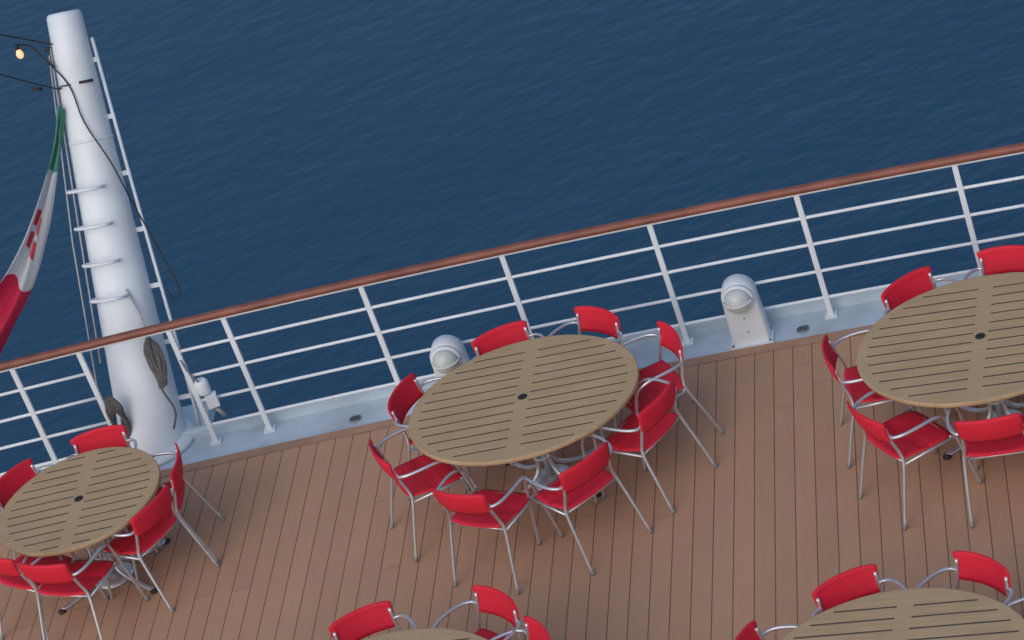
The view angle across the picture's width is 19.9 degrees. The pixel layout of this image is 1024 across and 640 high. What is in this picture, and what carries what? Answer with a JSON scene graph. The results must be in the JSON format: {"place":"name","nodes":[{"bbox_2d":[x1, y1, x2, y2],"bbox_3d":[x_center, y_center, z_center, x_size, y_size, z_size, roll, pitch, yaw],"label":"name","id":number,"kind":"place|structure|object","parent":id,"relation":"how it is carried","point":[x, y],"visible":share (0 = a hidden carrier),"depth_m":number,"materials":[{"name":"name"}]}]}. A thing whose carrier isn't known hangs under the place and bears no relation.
{"place":"outdoors","nodes":[
{"label":"outdoors","id":0,"kind":"place"},
{"bbox_2d":[0,0,1023,472],"bbox_3d":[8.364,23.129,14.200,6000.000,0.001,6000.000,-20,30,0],"label":"sea","id":1,"kind":"structure","parent":0,"point":[272,148],"depth_m":62.01,"materials":[{"name":"liquid"}]},
{"bbox_2d":[0,271,1023,477],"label":"ship hull","id":2,"kind":"object","parent":1,"relation":"on","point":[861,309],"visible":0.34,"depth_m":22.19,"materials":[{"name":"white metal"}]},
{"bbox_2d":[0,552,108,639],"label":"outdoor armchair","id":3,"kind":"object","parent":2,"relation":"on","point":[11,575],"visible":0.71,"depth_m":20.88,"materials":[{"name":"brushed aluminium"},{"name":"red fabric"}]},
{"bbox_2d":[0,447,170,614],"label":"slatted dining table","id":4,"kind":"object","parent":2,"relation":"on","point":[91,498],"visible":0.86,"depth_m":21.06,"materials":[{"name":"brown wood"}]},
{"bbox_2d":[0,9,226,465],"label":"stern flag mast","id":5,"kind":"object","parent":2,"relation":"on","point":[153,416],"visible":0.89,"depth_m":22.51,"materials":[{"name":"white metal"}]},
{"bbox_2d":[0,106,64,353],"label":"tricolour flag","id":6,"kind":"object","parent":5,"relation":"attached to","point":[17,282],"visible":1,"depth_m":22.64,"materials":[{"name":"fabric"}]},
{"bbox_2d":[328,601,416,639],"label":"outdoor armchair","id":7,"kind":"object","parent":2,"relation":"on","point":[364,621],"visible":0.96,"depth_m":18.76,"materials":[{"name":"brushed aluminium"},{"name":"red fabric"}]},
{"bbox_2d":[364,628,487,639],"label":"slatted dining table","id":8,"kind":"object","parent":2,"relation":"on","point":[431,634],"visible":1,"depth_m":18.40,"materials":[{"name":"brown wood"}]},
{"bbox_2d":[430,335,469,380],"bbox_3d":[-0.446,0.397,21.855,0.320,0.545,0.311,-12,31,13],"label":"deck bollard light","id":9,"kind":"object","parent":2,"relation":"on","point":[448,353],"visible":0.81,"depth_m":21.71,"materials":[{"name":"white paint"}]},
{"bbox_2d":[432,585,521,639],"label":"outdoor armchair","id":10,"kind":"object","parent":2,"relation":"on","point":[493,601],"visible":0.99,"depth_m":18.55,"materials":[{"name":"brushed aluminium"},{"name":"red fabric"}]},
{"bbox_2d":[0,325,1023,639],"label":"ship deck","id":11,"kind":"structure","parent":2,"relation":"attached to","point":[774,521],"depth_m":20.25,"materials":[{"name":"brown wood"}]},
{"bbox_2d":[0,458,114,559],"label":"outdoor armchair","id":12,"kind":"object","parent":11,"relation":"on","point":[15,479],"visible":0.33,"depth_m":21.59,"materials":[{"name":"brushed aluminium"},{"name":"red fabric"}]},
{"bbox_2d":[16,543,148,639],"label":"outdoor armchair","id":13,"kind":"object","parent":11,"relation":"on","point":[78,578],"visible":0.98,"depth_m":20.59,"materials":[{"name":"brushed aluminium"},{"name":"red fabric"}]},
{"bbox_2d":[66,425,162,557],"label":"outdoor armchair","id":14,"kind":"object","parent":11,"relation":"on","point":[106,437],"visible":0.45,"depth_m":21.70,"materials":[{"name":"brushed aluminium"},{"name":"red fabric"}]},
{"bbox_2d":[95,484,219,612],"bbox_3d":[-2.629,1.578,20.958,0.646,0.800,0.600,7,40,38],"label":"outdoor armchair","id":15,"kind":"object","parent":11,"relation":"on","point":[151,527],"visible":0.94,"depth_m":20.78,"materials":[{"name":"brushed aluminium"},{"name":"red fabric"}]},
{"bbox_2d":[124,443,224,580],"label":"outdoor armchair","id":16,"kind":"object","parent":11,"relation":"on","point":[177,482],"visible":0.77,"depth_m":21.10,"materials":[{"name":"brushed aluminium"},{"name":"red fabric"}]},
{"bbox_2d":[368,427,474,562],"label":"outdoor armchair","id":17,"kind":"object","parent":11,"relation":"on","point":[421,474],"visible":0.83,"depth_m":20.40,"materials":[{"name":"brushed aluminium"},{"name":"red fabric"}]},
{"bbox_2d":[387,373,474,499],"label":"outdoor armchair","id":18,"kind":"object","parent":11,"relation":"on","point":[408,392],"visible":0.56,"depth_m":20.91,"materials":[{"name":"brushed aluminium"},{"name":"red fabric"}]},
{"bbox_2d":[432,469,563,594],"bbox_3d":[-0.137,1.336,19.884,0.600,0.800,0.647,4,37,35],"label":"outdoor armchair","id":19,"kind":"object","parent":11,"relation":"on","point":[477,507],"visible":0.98,"depth_m":19.75,"materials":[{"name":"brushed aluminium"},{"name":"red fabric"}]},
{"bbox_2d":[490,616,550,639],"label":"outdoor armchair","id":20,"kind":"object","parent":11,"relation":"on","point":[535,629],"visible":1,"depth_m":18.14,"materials":[{"name":"metal"}]},
{"bbox_2d":[523,433,652,575],"bbox_3d":[0.452,1.174,19.800,0.600,0.800,0.647,-34,33,-23],"label":"outdoor armchair","id":21,"kind":"object","parent":11,"relation":"on","point":[577,485],"visible":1,"depth_m":19.63,"materials":[{"name":"brushed aluminium"},{"name":"red fabric"}]},
{"bbox_2d":[592,378,717,513],"bbox_3d":[0.913,0.808,20.126,0.647,0.800,0.600,10,41,41],"label":"outdoor armchair","id":22,"kind":"object","parent":11,"relation":"on","point":[644,431],"visible":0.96,"depth_m":19.96,"materials":[{"name":"brushed aluminium"},{"name":"red fabric"}]},
{"bbox_2d":[735,620,798,639],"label":"outdoor armchair","id":23,"kind":"object","parent":11,"relation":"on","point":[749,631],"visible":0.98,"depth_m":17.43,"materials":[{"name":"metal"}]},
{"bbox_2d":[811,564,906,616],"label":"outdoor armchair","id":24,"kind":"object","parent":11,"relation":"on","point":[851,584],"visible":0.64,"depth_m":17.55,"materials":[{"name":"brushed aluminium"},{"name":"red fabric"}]},
{"bbox_2d":[846,390,982,530],"bbox_3d":[2.587,0.807,19.141,0.647,0.800,0.600,-29,31,-16],"label":"outdoor armchair","id":25,"kind":"object","parent":11,"relation":"on","point":[909,431],"visible":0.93,"depth_m":19.02,"materials":[{"name":"brushed aluminium"},{"name":"red fabric"}]},
{"bbox_2d":[916,550,1012,607],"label":"outdoor armchair","id":26,"kind":"object","parent":11,"relation":"on","point":[981,569],"visible":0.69,"depth_m":17.34,"materials":[{"name":"brushed aluminium"},{"name":"red fabric"}]},
{"bbox_2d":[946,407,1023,528],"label":"outdoor armchair","id":27,"kind":"object","parent":11,"relation":"on","point":[994,437],"visible":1,"depth_m":18.58,"materials":[{"name":"brushed aluminium"},{"name":"red fabric"}]},
{"bbox_2d":[0,142,1023,475],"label":"ship railing","id":28,"kind":"object","parent":2,"relation":"attached to","point":[500,252],"visible":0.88,"depth_m":21.58,"materials":[{"name":"white metal"}]},
{"bbox_2d":[409,335,638,497],"bbox_3d":[0.180,0.834,20.580,1.680,0.738,1.480,-11,31,15],"label":"slatted dining table","id":29,"kind":"object","parent":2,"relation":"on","point":[539,401],"visible":0.91,"depth_m":20.38,"materials":[{"name":"brown wood"}]},
{"bbox_2d":[471,320,580,467],"bbox_3d":[0.070,0.500,21.123,0.600,0.800,0.647,-22,30,-4],"label":"outdoor armchair","id":30,"kind":"object","parent":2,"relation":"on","point":[501,336],"visible":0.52,"depth_m":21.17,"materials":[{"name":"brushed aluminium"},{"name":"red fabric"}]},
{"bbox_2d":[349,325,809,422],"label":"deck scupper drains","id":31,"kind":"object","parent":2,"relation":"on","point":[799,329],"visible":1,"depth_m":21.44,"materials":[{"name":"grey metal"}]},
{"bbox_2d":[548,306,622,442],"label":"outdoor armchair","id":32,"kind":"object","parent":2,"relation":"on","point":[596,319],"visible":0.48,"depth_m":21.02,"materials":[{"name":"brushed aluminium"},{"name":"red fabric"}]},
{"bbox_2d":[613,321,724,471],"bbox_3d":[1.006,0.503,20.568,0.647,0.800,0.600,-25,30,-9],"label":"outdoor armchair","id":33,"kind":"object","parent":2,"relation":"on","point":[649,391],"visible":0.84,"depth_m":20.50,"materials":[{"name":"brushed aluminium"},{"name":"red fabric"}]},
{"bbox_2d":[721,274,774,350],"bbox_3d":[1.689,-0.049,21.324,0.320,0.545,0.311,-11,31,15],"label":"deck bollard light","id":34,"kind":"object","parent":2,"relation":"on","point":[747,320],"visible":1,"depth_m":21.31,"materials":[{"name":"white paint"}]},
{"bbox_2d":[822,329,939,468],"bbox_3d":[2.462,0.463,19.775,0.647,0.800,0.600,-15,30,8],"label":"outdoor armchair","id":35,"kind":"object","parent":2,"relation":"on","point":[855,387],"visible":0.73,"depth_m":19.72,"materials":[{"name":"brushed aluminium"},{"name":"red fabric"}]},
{"bbox_2d":[781,588,1023,639],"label":"slatted dining table","id":36,"kind":"object","parent":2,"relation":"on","point":[928,614],"visible":1,"depth_m":17.11,"materials":[{"name":"brown wood"}]},
{"bbox_2d":[881,266,958,413],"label":"outdoor armchair","id":37,"kind":"object","parent":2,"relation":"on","point":[907,287],"visible":0.43,"depth_m":20.11,"materials":[{"name":"brushed aluminium"},{"name":"red fabric"}]},
{"bbox_2d":[856,273,1023,459],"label":"slatted dining table","id":38,"kind":"object","parent":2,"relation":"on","point":[960,344],"visible":0.94,"depth_m":19.37,"materials":[{"name":"brown wood"}]},
{"bbox_2d":[963,245,1023,279],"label":"outdoor armchair","id":39,"kind":"object","parent":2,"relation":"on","point":[1002,259],"visible":0.43,"depth_m":20.07,"materials":[{"name":"metal"}]},
{"bbox_2d":[1006,597,1023,606],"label":"outdoor armchair","id":40,"kind":"object","parent":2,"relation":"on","point":[1012,603],"visible":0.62,"depth_m":17.00,"materials":[{"name":"metal"}]}
]}

